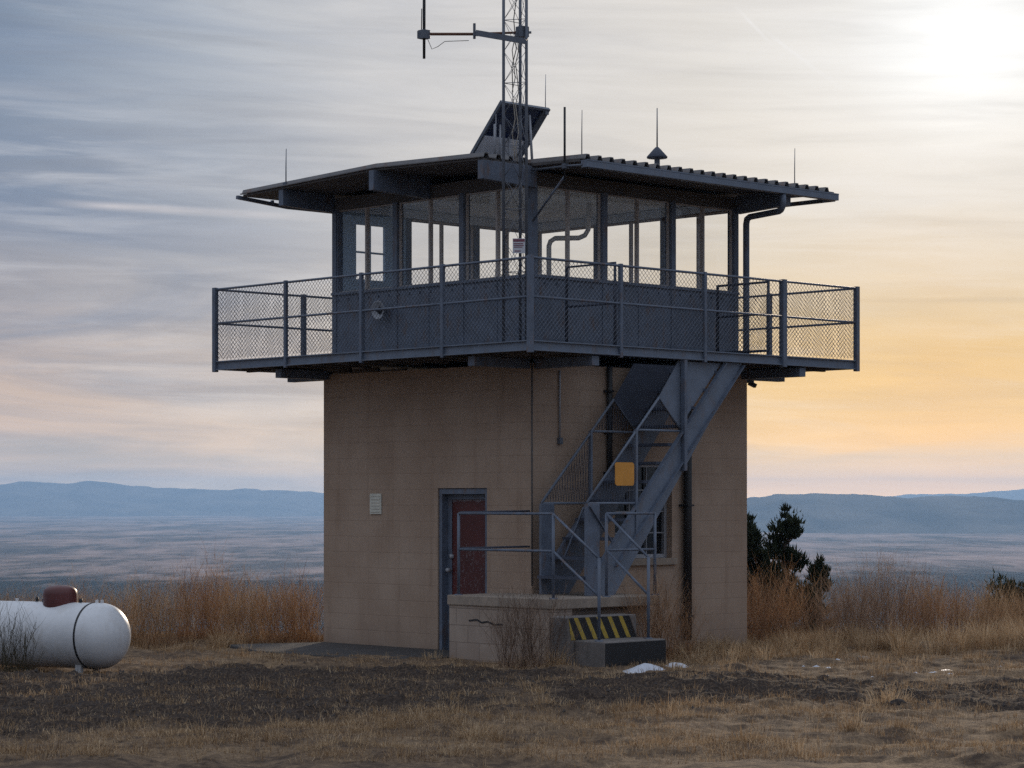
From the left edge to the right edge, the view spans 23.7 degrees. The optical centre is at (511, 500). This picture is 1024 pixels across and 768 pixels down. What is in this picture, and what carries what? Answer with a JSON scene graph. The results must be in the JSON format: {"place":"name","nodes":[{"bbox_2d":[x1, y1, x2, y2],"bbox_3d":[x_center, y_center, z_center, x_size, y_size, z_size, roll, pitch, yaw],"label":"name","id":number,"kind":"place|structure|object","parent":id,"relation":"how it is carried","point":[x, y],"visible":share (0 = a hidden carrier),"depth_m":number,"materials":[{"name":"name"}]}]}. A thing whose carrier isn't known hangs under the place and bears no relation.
{"place":"outdoors","nodes":[
{"label":"outdoors","id":0,"kind":"place"},
{"bbox_2d":[0,481,323,515],"bbox_3d":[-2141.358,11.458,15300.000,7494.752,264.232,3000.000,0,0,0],"label":"mountains","id":1,"kind":"structure","parent":0,"point":[81,498],"depth_m":14677.15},
{"bbox_2d":[449,717,503,739],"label":"bunch grass","id":2,"kind":"structure","parent":0,"point":[476,729],"depth_m":18.36,"materials":[{"name":"beige plant"}]},
{"bbox_2d":[0,516,1023,767],"bbox_3d":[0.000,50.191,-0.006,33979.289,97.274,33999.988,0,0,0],"label":"ground","id":3,"kind":"structure","parent":0,"point":[36,550],"depth_m":23.71,"materials":[{"name":"brown plant"}]},
{"bbox_2d":[0,574,40,600],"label":"dry shrub","id":4,"kind":"object","parent":3,"relation":"on","point":[14,599],"visible":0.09,"depth_m":32.92,"materials":[{"name":"brown plant"}]},
{"bbox_2d":[0,595,47,671],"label":"dry shrub","id":5,"kind":"object","parent":3,"relation":"on","point":[13,650],"visible":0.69,"depth_m":26.25,"materials":[{"name":"brown plant"}]},
{"bbox_2d":[0,585,130,672],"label":"propane tank","id":6,"kind":"object","parent":3,"relation":"on","point":[80,635],"visible":0.94,"depth_m":26.73,"materials":[{"name":"white metal"}]},
{"bbox_2d":[53,568,132,619],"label":"dry shrub","id":7,"kind":"object","parent":3,"relation":"on","point":[84,589],"visible":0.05,"depth_m":32.63,"materials":[{"name":"brown plant"}]},
{"bbox_2d":[78,552,196,648],"bbox_3d":[-5.007,1.345,32.614,1.593,1.329,1.563,0,0,-33],"label":"dry shrub","id":8,"kind":"object","parent":3,"relation":"on","point":[138,612],"visible":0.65,"depth_m":32.61,"materials":[{"name":"brown plant"}]},
{"bbox_2d":[0,546,323,644],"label":"dry brush","id":9,"kind":"object","parent":3,"relation":"on","point":[315,621],"visible":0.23,"depth_m":33.78,"materials":[{"name":"brown plant"}]},
{"bbox_2d":[153,532,264,642],"bbox_3d":[-4.068,1.186,33.316,1.885,1.535,1.585,0,0,-24],"label":"dry shrub","id":10,"kind":"object","parent":3,"relation":"on","point":[198,632],"visible":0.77,"depth_m":33.22,"materials":[{"name":"brown plant"}]},
{"bbox_2d":[203,564,298,643],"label":"dry shrub","id":11,"kind":"object","parent":3,"relation":"on","point":[243,617],"visible":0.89,"depth_m":32.81,"materials":[{"name":"brown plant"}]},
{"bbox_2d":[234,552,323,642],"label":"dry shrub","id":12,"kind":"object","parent":3,"relation":"on","point":[303,616],"visible":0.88,"depth_m":32.71,"materials":[{"name":"brown plant"}]},
{"bbox_2d":[229,642,448,659],"bbox_3d":[-2.006,1.984,30.061,1.790,0.268,3.985,0,0,-44],"label":"paved apron","id":13,"kind":"object","parent":3,"relation":"on","point":[318,648],"visible":0.36,"depth_m":30.19,"materials":[{"name":"grey concrete"}]},
{"bbox_2d":[485,693,519,705],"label":"bunch grass","id":14,"kind":"structure","parent":3,"relation":"on","point":[504,700],"depth_m":21.17,"materials":[{"name":"beige plant"}]},
{"bbox_2d":[470,570,591,668],"bbox_3d":[0.180,1.301,27.019,1.290,1.211,1.351,0,0,-6],"label":"dry shrub","id":15,"kind":"object","parent":3,"relation":"on","point":[529,663],"visible":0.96,"depth_m":26.98,"materials":[{"name":"brown plant"}]},
{"bbox_2d":[216,152,855,649],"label":"lookout tower","id":16,"kind":"structure","parent":3,"relation":"on","point":[424,440],"depth_m":30.62,"materials":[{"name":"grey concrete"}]},
{"bbox_2d":[283,149,288,185],"bbox_3d":[-2.890,-4.252,31.180,0.060,0.480,0.060,0,0,-44],"label":"whip antenna","id":17,"kind":"object","parent":16,"relation":"on","point":[285,183],"visible":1,"depth_m":31.18,"materials":[{"name":"silver metal"}]},
{"bbox_2d":[340,204,392,291],"bbox_3d":[-1.862,-3.235,31.412,0.057,1.073,1.121,0,0,-44],"label":"window","id":18,"kind":"structure","parent":16,"relation":"in","point":[367,211],"depth_m":31.39,"materials":[{"name":"grey metal"}]},
{"bbox_2d":[342,212,405,290],"bbox_3d":[-1.835,-2.803,32.253,1.145,1.942,0.060,0,0,-44],"label":"cab door","id":19,"kind":"structure","parent":16,"relation":"in","point":[350,220],"depth_m":32.15,"materials":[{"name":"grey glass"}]},
{"bbox_2d":[370,494,381,513],"bbox_3d":[-1.736,0.048,31.069,0.024,0.260,0.218,0,0,-44],"label":"wall vent","id":20,"kind":"object","parent":16,"relation":"attached to","point":[375,503],"depth_m":31.05,"materials":[{"name":"grey metal"}]},
{"bbox_2d":[371,300,385,319],"bbox_3d":[-1.665,-2.412,31.037,0.125,0.250,0.250,0,0,-44],"label":"alarm horn","id":21,"kind":"object","parent":16,"relation":"attached to","point":[380,311],"visible":0.6,"depth_m":31.03,"materials":[{"name":"grey metal"}]},
{"bbox_2d":[399,195,458,286],"bbox_3d":[-1.016,-3.235,30.523,0.057,1.073,1.161,0,0,-44],"label":"window","id":22,"kind":"structure","parent":16,"relation":"in","point":[430,201],"depth_m":30.51,"materials":[{"name":"grey metal"}]},
{"bbox_2d":[412,219,473,281],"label":"window","id":23,"kind":"structure","parent":16,"relation":"in","point":[441,224],"depth_m":33.11,"materials":[{"name":"grey metal"}]},
{"bbox_2d":[439,488,486,649],"bbox_3d":[-0.538,0.862,29.987,0.165,2.012,0.886,0,0,-44],"label":"door","id":24,"kind":"structure","parent":16,"relation":"in","point":[473,528],"depth_m":30.11,"materials":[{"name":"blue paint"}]},
{"bbox_2d":[428,0,530,341],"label":"lattice mast","id":25,"kind":"object","parent":16,"relation":"on","point":[521,33],"visible":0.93,"depth_m":28.25,"materials":[{"name":"metal"}]},
{"bbox_2d":[417,0,429,58],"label":"dipole antenna","id":26,"kind":"object","parent":25,"relation":"attached to","point":[423,34],"visible":1,"depth_m":28.29,"materials":[{"name":"black metal"}]},
{"bbox_2d":[513,238,524,252],"bbox_3d":[0.080,-2.932,28.122,0.144,0.170,0.008,0,0,0],"label":"notice sign","id":27,"kind":"object","parent":25,"relation":"attached to","point":[518,245],"visible":1,"depth_m":28.12,"materials":[{"name":"white paper"}]},
{"bbox_2d":[466,187,523,279],"bbox_3d":[-0.170,-3.235,29.638,0.057,1.073,1.121,0,0,-44],"label":"window","id":28,"kind":"structure","parent":16,"relation":"in","point":[498,192],"depth_m":29.65,"materials":[{"name":"grey metal"}]},
{"bbox_2d":[495,122,495,153],"bbox_3d":[-0.193,-4.332,29.027,0.016,0.520,0.014,0,0,-44],"label":"whip antenna","id":29,"kind":"object","parent":16,"relation":"on","point":[495,137],"visible":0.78,"depth_m":29.02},
{"bbox_2d":[480,226,523,274],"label":"window","id":30,"kind":"structure","parent":16,"relation":"in","point":[506,230],"depth_m":33.92,"materials":[{"name":"grey metal"}]},
{"bbox_2d":[470,100,549,158],"bbox_3d":[-0.038,-4.391,29.451,0.810,0.720,0.631,0,0,-44],"label":"solar panel","id":31,"kind":"object","parent":16,"relation":"on","point":[485,142],"visible":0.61,"depth_m":29.34,"materials":[{"name":"blue glass"}]},
{"bbox_2d":[543,74,548,114],"bbox_3d":[0.405,-4.907,29.516,0.060,0.490,0.060,0,0,-44],"label":"whip antenna","id":32,"kind":"object","parent":31,"relation":"attached to","point":[546,113],"visible":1,"depth_m":29.51,"materials":[{"name":"black metal"}]},
{"bbox_2d":[531,363,532,585],"bbox_3d":[0.237,-0.307,28.993,0.018,2.650,0.018,0,0,24],"label":"corner conduit","id":33,"kind":"object","parent":16,"relation":"attached to","point":[532,473],"visible":1,"depth_m":28.99,"materials":[{"name":"metal"}]},
{"bbox_2d":[212,255,859,371],"bbox_3d":[0.302,-2.223,31.779,5.972,1.102,5.979,0,0,-44],"label":"deck railing","id":34,"kind":"object","parent":16,"relation":"on","point":[782,295],"visible":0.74,"depth_m":29.93,"materials":[{"name":"grey metal"}]},
{"bbox_2d":[716,281,769,352],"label":"deck gate","id":35,"kind":"structure","parent":34,"relation":"attached to","point":[718,328],"depth_m":30.83,"materials":[{"name":"grey metal"}]},
{"bbox_2d":[531,107,581,221],"bbox_3d":[0.501,-3.962,28.726,0.103,1.281,0.926,0,0,-39],"label":"antenna pole","id":36,"kind":"object","parent":16,"relation":"attached to","point":[564,165],"visible":1,"depth_m":28.55,"materials":[{"name":"grey metal"}]},
{"bbox_2d":[557,370,562,443],"bbox_3d":[0.579,-1.117,29.315,0.055,0.890,0.048,0,0,-44],"label":"conduit","id":37,"kind":"object","parent":16,"relation":"attached to","point":[559,439],"visible":1,"depth_m":29.31,"materials":[{"name":"grey metal"}]},
{"bbox_2d":[538,226,592,273],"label":"window","id":38,"kind":"structure","parent":16,"relation":"in","point":[539,233],"depth_m":34.32,"materials":[{"name":"grey metal"}]},
{"bbox_2d":[546,203,591,274],"bbox_3d":[0.625,-2.849,31.891,0.623,2.068,0.592,0,0,-44],"label":"stovepipe","id":39,"kind":"object","parent":16,"relation":"on","point":[575,237],"visible":0.34,"depth_m":31.86,"materials":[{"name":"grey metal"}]},
{"bbox_2d":[538,186,600,279],"bbox_3d":[0.673,-3.235,29.620,1.121,1.073,0.057,0,0,-44],"label":"window","id":40,"kind":"structure","parent":16,"relation":"in","point":[567,192],"depth_m":29.63,"materials":[{"name":"grey metal"}]},
{"bbox_2d":[581,123,581,153],"bbox_3d":[0.818,-4.282,28.583,0.060,0.580,0.060,0,0,-44],"label":"whip antenna","id":41,"kind":"object","parent":16,"relation":"on","point":[581,138],"visible":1,"depth_m":28.58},
{"bbox_2d":[565,262,616,344],"bbox_3d":[0.931,-2.305,28.922,0.038,0.987,0.843,0,0,-44],"label":"hatch guard","id":42,"kind":"object","parent":16,"relation":"on","point":[598,304],"visible":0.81,"depth_m":28.88,"materials":[{"name":"blue paint"}]},
{"bbox_2d":[603,367,613,473],"bbox_3d":[1.194,-0.832,29.876,0.130,1.600,0.087,0,0,-44],"label":"drain pipe","id":43,"kind":"object","parent":16,"relation":"attached to","point":[609,391],"visible":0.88,"depth_m":29.85,"materials":[{"name":"black metal"}]},
{"bbox_2d":[608,218,659,281],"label":"window","id":44,"kind":"structure","parent":16,"relation":"in","point":[630,223],"depth_m":33.03,"materials":[{"name":"grey metal"}]},
{"bbox_2d":[608,194,668,285],"bbox_3d":[1.558,-3.235,30.466,1.161,1.073,0.057,0,0,-44],"label":"window","id":45,"kind":"structure","parent":16,"relation":"in","point":[636,202],"depth_m":30.48,"materials":[{"name":"grey metal"}]},
{"bbox_2d":[615,465,677,565],"bbox_3d":[1.603,0.177,30.391,1.170,1.273,0.196,0,0,-44],"label":"window","id":46,"kind":"structure","parent":16,"relation":"in","point":[645,472],"depth_m":30.62,"materials":[{"name":"glass"}]},
{"bbox_2d":[647,108,666,163],"bbox_3d":[1.778,-4.397,29.874,0.260,0.810,0.260,0,0,-44],"label":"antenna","id":47,"kind":"object","parent":16,"relation":"on","point":[657,154],"visible":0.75,"depth_m":29.84,"materials":[{"name":"grey metal"}]},
{"bbox_2d":[679,410,693,639],"bbox_3d":[2.215,0.068,30.821,0.170,3.400,0.132,0,0,-44],"label":"drain pipe","id":48,"kind":"object","parent":16,"relation":"attached to","point":[687,505],"visible":0.53,"depth_m":30.77,"materials":[{"name":"black metal"}]},
{"bbox_2d":[676,211,727,287],"bbox_3d":[2.460,-3.235,32.154,0.057,1.073,1.121,0,0,-44],"label":"window","id":49,"kind":"structure","parent":16,"relation":"in","point":[697,215],"depth_m":32.13,"materials":[{"name":"grey metal"}]},
{"bbox_2d":[676,203,731,291],"bbox_3d":[2.443,-3.235,31.313,1.121,1.073,0.057,0,0,-44],"label":"window","id":50,"kind":"structure","parent":16,"relation":"in","point":[702,208],"depth_m":31.31,"materials":[{"name":"grey metal"}]},
{"bbox_2d":[747,380,756,387],"bbox_3d":[3.099,-1.516,31.882,0.245,0.093,0.126,0,0,-44],"label":"floodlight","id":51,"kind":"object","parent":16,"relation":"attached to","point":[751,383],"visible":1,"depth_m":31.88,"materials":[{"name":"black metal"}]},
{"bbox_2d":[794,151,796,187],"bbox_3d":[3.609,-4.242,31.142,0.060,0.500,0.060,0,0,-44],"label":"whip antenna","id":52,"kind":"object","parent":16,"relation":"on","point":[794,169],"visible":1,"depth_m":31.14,"materials":[{"name":"silver metal"}]},
{"bbox_2d":[447,592,660,665],"bbox_3d":[0.493,1.642,28.701,1.780,1.052,1.780,0,0,-44],"label":"concrete porch","id":53,"kind":"object","parent":3,"relation":"on","point":[467,638],"visible":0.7,"depth_m":28.27,"materials":[{"name":"grey concrete"}]},
{"bbox_2d":[454,510,658,641],"bbox_3d":[0.769,0.844,28.412,1.780,1.449,2.375,0,0,-44],"label":"pipe handrail","id":54,"kind":"object","parent":53,"relation":"on","point":[552,551],"visible":0.94,"depth_m":27.96,"materials":[{"name":"grey metal"}]},
{"bbox_2d":[537,360,744,595],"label":"steel staircase","id":55,"kind":"structure","parent":53,"relation":"on","point":[648,400],"depth_m":29.30,"materials":[{"name":"grey metal"}]},
{"bbox_2d":[615,462,633,485],"bbox_3d":[1.312,-0.307,28.721,0.320,0.274,0.044,0,0,-44],"label":"warning sign","id":56,"kind":"object","parent":55,"relation":"attached to","point":[624,473],"visible":1,"depth_m":28.70,"materials":[{"name":"yellow metal"}]},
{"bbox_2d":[550,613,665,666],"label":"entry steps","id":57,"kind":"structure","parent":3,"relation":"on","point":[621,644],"depth_m":27.28,"materials":[{"name":"grey concrete"}]},
{"bbox_2d":[624,663,665,673],"bbox_3d":[1.454,1.855,26.726,0.600,0.137,0.332,0,0,-21],"label":"snow patch","id":58,"kind":"object","parent":3,"relation":"on","point":[643,666],"visible":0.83,"depth_m":26.65,"materials":[{"name":"white snow"}]},
{"bbox_2d":[601,557,725,660],"bbox_3d":[1.637,1.244,28.273,1.865,1.323,1.436,0,0,30],"label":"dry shrub","id":59,"kind":"object","parent":3,"relation":"on","point":[660,617],"visible":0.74,"depth_m":28.23,"materials":[{"name":"brown plant"}]},
{"bbox_2d":[666,662,685,667],"bbox_3d":[1.826,1.833,26.933,0.224,0.080,0.296,0,0,44],"label":"snow patch","id":60,"kind":"object","parent":3,"relation":"on","point":[670,664],"visible":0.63,"depth_m":26.90,"materials":[{"name":"white snow"}]},
{"bbox_2d":[721,645,765,658],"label":"bunch grass","id":61,"kind":"structure","parent":3,"relation":"on","point":[744,656],"depth_m":28.93,"materials":[{"name":"beige plant"}]},
{"bbox_2d":[747,510,778,631],"bbox_3d":[3.753,1.589,38.023,1.289,2.866,1.155,0,0,40],"label":"juniper tree","id":62,"kind":"object","parent":3,"relation":"on","point":[754,540],"visible":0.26,"depth_m":37.83,"materials":[{"name":"green plant"}]},
{"bbox_2d":[751,502,813,633],"bbox_3d":[4.130,1.486,37.519,1.217,2.972,1.280,0,0,0],"label":"juniper tree","id":63,"kind":"object","parent":3,"relation":"on","point":[788,528],"visible":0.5,"depth_m":37.44,"materials":[{"name":"green plant"}]},
{"bbox_2d":[747,549,845,641],"bbox_3d":[3.472,1.306,32.959,1.804,1.281,1.609,0,0,42],"label":"dry shrub","id":64,"kind":"object","parent":3,"relation":"on","point":[766,614],"visible":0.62,"depth_m":32.89,"materials":[{"name":"brown plant"}]},
{"bbox_2d":[797,553,836,633],"bbox_3d":[4.560,1.568,36.498,0.579,1.615,0.688,0,0,37],"label":"juniper tree","id":65,"kind":"object","parent":3,"relation":"on","point":[818,564],"visible":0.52,"depth_m":36.42,"materials":[{"name":"green plant"}]},
{"bbox_2d":[787,565,902,639],"bbox_3d":[4.505,1.373,32.744,1.316,1.186,1.462,0,0,-29],"label":"dry shrub","id":66,"kind":"object","parent":3,"relation":"on","point":[837,610],"visible":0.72,"depth_m":32.76,"materials":[{"name":"brown plant"}]},
{"bbox_2d":[803,659,951,676],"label":"snow flecks","id":67,"kind":"object","parent":3,"relation":"on","point":[872,676],"visible":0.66,"depth_m":26.91,"materials":[{"name":"white snow"}]},
{"bbox_2d":[747,571,1020,639],"bbox_3d":[6.213,1.601,34.427,8.224,1.363,4.129,0,0,0],"label":"dry brush","id":68,"kind":"object","parent":3,"relation":"on","point":[888,624],"visible":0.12,"depth_m":34.43,"materials":[{"name":"brown plant"}]},
{"bbox_2d":[813,543,957,640],"bbox_3d":[5.169,1.247,33.493,2.202,1.411,1.639,0,0,-29],"label":"dry shrub","id":69,"kind":"object","parent":3,"relation":"on","point":[887,600],"visible":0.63,"depth_m":33.43,"materials":[{"name":"brown plant"}]},
{"bbox_2d":[866,686,915,704],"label":"bunch grass","id":70,"kind":"structure","parent":3,"relation":"on","point":[889,697],"depth_m":21.37,"materials":[{"name":"beige plant"}]},
{"bbox_2d":[887,699,905,705],"bbox_3d":[3.326,1.768,21.104,0.193,0.105,0.110,0,0,0],"label":"rock","id":71,"kind":"object","parent":3,"relation":"on","point":[891,702],"visible":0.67,"depth_m":21.07,"materials":[{"name":"grey stone"}]},
{"bbox_2d":[884,556,997,640],"bbox_3d":[5.708,1.367,33.066,1.544,1.240,1.409,0,0,0],"label":"dry shrub","id":72,"kind":"object","parent":3,"relation":"on","point":[929,608],"visible":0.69,"depth_m":32.94,"materials":[{"name":"brown plant"}]},
{"bbox_2d":[943,575,1023,637],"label":"dry shrub","id":73,"kind":"object","parent":3,"relation":"on","point":[1000,612],"visible":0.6,"depth_m":32.70,"materials":[{"name":"brown plant"}]},
{"bbox_2d":[964,567,1023,633],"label":"juniper tree","id":74,"kind":"object","parent":3,"relation":"on","point":[1012,588],"visible":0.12,"depth_m":38.38,"materials":[{"name":"green plant"}]},
{"bbox_2d":[0,608,1023,767],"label":"dry grass","id":75,"kind":"structure","parent":0,"point":[894,643],"depth_m":20.33,"materials":[{"name":"beige plant"}]},
{"bbox_2d":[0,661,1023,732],"bbox_3d":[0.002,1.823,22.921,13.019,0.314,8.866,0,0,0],"label":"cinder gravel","id":76,"kind":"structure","parent":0,"point":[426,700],"depth_m":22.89,"materials":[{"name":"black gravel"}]},
{"bbox_2d":[0,0,1023,497],"label":"sky","id":77,"kind":"structure","parent":0,"point":[132,131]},
{"bbox_2d":[539,641,576,665],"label":"bunch grass","id":78,"kind":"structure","parent":0,"point":[562,660],"depth_m":26.92,"materials":[{"name":"beige plant"}]},
{"bbox_2d":[668,636,712,662],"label":"bunch grass","id":79,"kind":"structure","parent":0,"point":[694,657],"depth_m":27.95,"materials":[{"name":"beige plant"}]},
{"bbox_2d":[747,493,1023,533],"bbox_3d":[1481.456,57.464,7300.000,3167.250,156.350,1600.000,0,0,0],"label":"mountains","id":80,"kind":"structure","parent":0,"point":[841,513],"depth_m":7053.82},
{"bbox_2d":[886,489,1023,499],"bbox_3d":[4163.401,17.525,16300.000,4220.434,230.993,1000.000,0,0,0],"label":"mountains","id":81,"kind":"structure","parent":0,"point":[1015,494],"depth_m":16255.47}
]}

